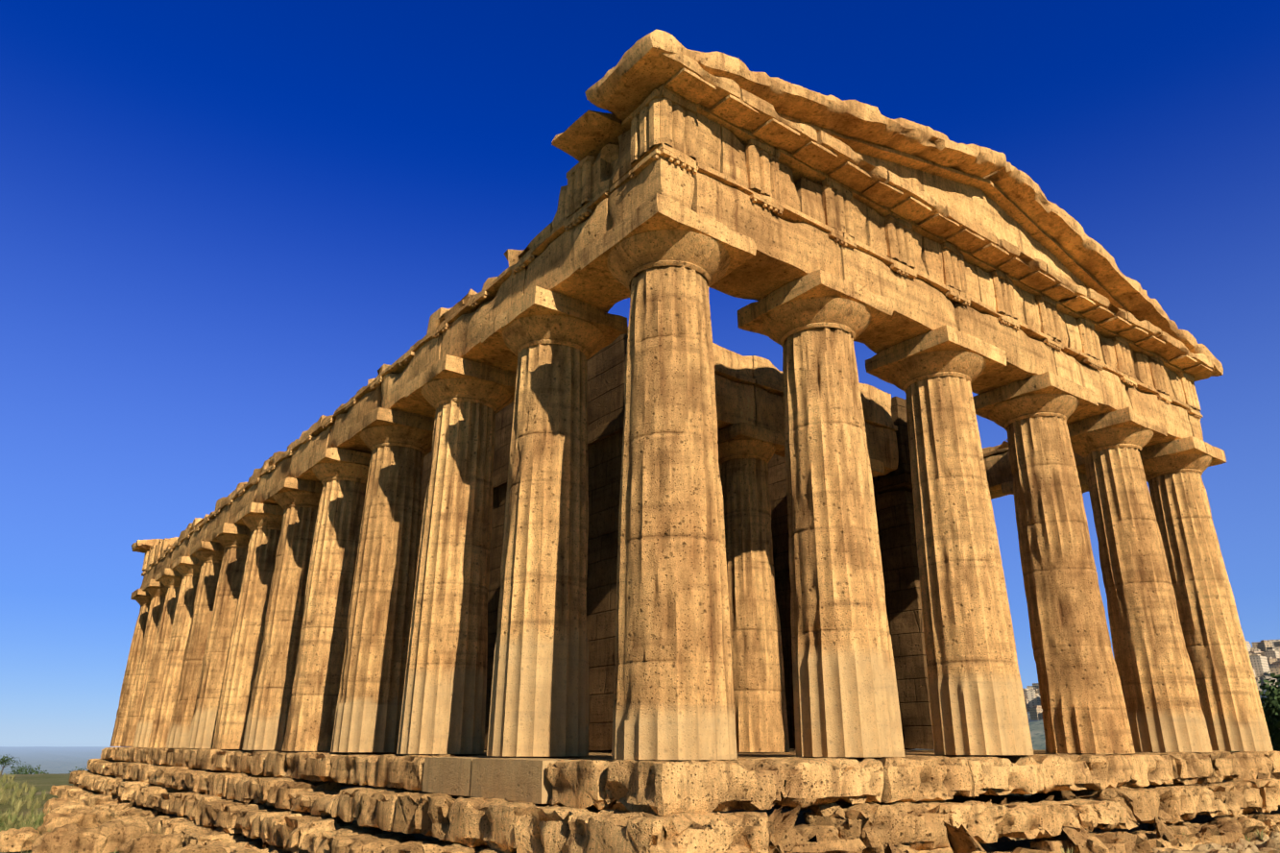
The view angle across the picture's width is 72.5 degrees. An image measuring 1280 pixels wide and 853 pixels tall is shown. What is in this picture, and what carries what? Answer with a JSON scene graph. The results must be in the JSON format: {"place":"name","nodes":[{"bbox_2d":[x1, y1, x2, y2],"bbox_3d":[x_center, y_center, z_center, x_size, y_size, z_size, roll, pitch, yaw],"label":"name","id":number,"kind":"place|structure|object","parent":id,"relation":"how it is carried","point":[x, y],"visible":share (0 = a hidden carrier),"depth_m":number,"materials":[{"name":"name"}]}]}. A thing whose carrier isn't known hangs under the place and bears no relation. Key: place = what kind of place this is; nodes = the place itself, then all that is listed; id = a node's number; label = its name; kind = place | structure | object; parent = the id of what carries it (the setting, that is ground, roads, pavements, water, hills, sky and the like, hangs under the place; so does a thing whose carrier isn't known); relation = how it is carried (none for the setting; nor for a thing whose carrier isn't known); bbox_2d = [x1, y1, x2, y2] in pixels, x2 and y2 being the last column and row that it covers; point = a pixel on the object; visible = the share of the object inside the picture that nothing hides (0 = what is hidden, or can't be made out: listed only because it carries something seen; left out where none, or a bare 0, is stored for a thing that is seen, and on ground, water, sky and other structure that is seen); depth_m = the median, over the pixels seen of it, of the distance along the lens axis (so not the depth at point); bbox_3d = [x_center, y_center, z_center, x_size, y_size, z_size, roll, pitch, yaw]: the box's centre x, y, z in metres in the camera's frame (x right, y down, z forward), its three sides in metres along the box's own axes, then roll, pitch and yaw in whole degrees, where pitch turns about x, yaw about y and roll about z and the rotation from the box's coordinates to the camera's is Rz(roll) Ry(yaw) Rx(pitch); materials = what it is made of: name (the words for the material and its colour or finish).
{"place":"outdoors","nodes":[
{"label":"outdoors","id":0,"kind":"place"},
{"bbox_2d":[0,684,1279,852],"bbox_3d":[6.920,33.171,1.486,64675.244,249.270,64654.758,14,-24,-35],"label":"ground","id":1,"kind":"structure","parent":0,"point":[58,763],"depth_m":43.13,"materials":[{"name":"brown soil"}]},
{"bbox_2d":[0,796,1133,852],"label":"rocks","id":2,"kind":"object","parent":1,"relation":"on","point":[76,824],"depth_m":16.87,"materials":[{"name":"stone"}]},
{"bbox_2d":[0,771,1265,852],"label":"grass tufts","id":3,"kind":"object","parent":1,"relation":"on","point":[34,820],"visible":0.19,"depth_m":27.35,"materials":[{"name":"green plant"}]},
{"bbox_2d":[49,746,1279,852],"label":"stepped stone base","id":4,"kind":"object","parent":1,"relation":"on","point":[921,801],"visible":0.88,"depth_m":12.04,"materials":[{"name":"stone"}]},
{"bbox_2d":[109,536,178,746],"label":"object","id":5,"kind":"object","parent":4,"relation":"on","point":[141,597],"visible":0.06,"depth_m":39.15,"materials":[{"name":"stone"}]},
{"bbox_2d":[120,285,627,756],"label":"columns","id":6,"kind":"structure","parent":4,"relation":"on","point":[343,606],"depth_m":16.41,"materials":[{"name":"stone"}]},
{"bbox_2d":[141,89,660,582],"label":"entablature","id":7,"kind":"structure","parent":6,"relation":"on","point":[548,256],"depth_m":14.97,"materials":[{"name":"stone"}]},
{"bbox_2d":[717,422,884,751],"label":"porch columns","id":8,"kind":"structure","parent":4,"relation":"on","point":[746,451],"depth_m":17.67,"materials":[{"name":"beige stone"}]},
{"bbox_2d":[712,342,898,476],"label":"porch entablature","id":9,"kind":"structure","parent":8,"relation":"on","point":[749,389],"depth_m":19.41,"materials":[{"name":"beige stone"}]},
{"bbox_2d":[580,193,1273,759],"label":"columns","id":10,"kind":"structure","parent":4,"relation":"on","point":[1174,673],"depth_m":13.20,"materials":[{"name":"stone"}]},
{"bbox_2d":[589,52,1214,448],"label":"entablature","id":11,"kind":"structure","parent":10,"relation":"on","point":[795,201],"depth_m":14.28,"materials":[{"name":"stone"}]},
{"bbox_2d":[584,29,1223,376],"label":"pediment","id":12,"kind":"structure","parent":11,"relation":"on","point":[995,192],"depth_m":16.42,"materials":[{"name":"stone"}]},
{"bbox_2d":[982,417,1201,499],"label":"entablature","id":13,"kind":"structure","parent":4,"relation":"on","point":[999,470],"depth_m":23.75,"materials":[{"name":"stone"}]},
{"bbox_2d":[1022,639,1279,720],"bbox_3d":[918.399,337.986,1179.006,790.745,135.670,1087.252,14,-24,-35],"label":"town buildings","id":14,"kind":"structure","parent":1,"relation":"on","point":[1264,656],"depth_m":1130.24,"materials":[{"name":"white concrete"}]},
{"bbox_2d":[0,670,1279,774],"bbox_3d":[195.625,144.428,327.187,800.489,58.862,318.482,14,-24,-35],"label":"tree","id":15,"kind":"object","parent":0,"point":[1270,702],"depth_m":53.20,"materials":[{"name":"green plant"}]},
{"bbox_2d":[0,0,1279,746],"label":"sky","id":16,"kind":"structure","parent":0,"point":[221,221],"materials":[{"name":"blue"}]},
{"bbox_2d":[420,326,934,751],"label":"cella walls","id":17,"kind":"structure","parent":0,"point":[893,495],"depth_m":20.49,"materials":[{"name":"stone"}]}
]}

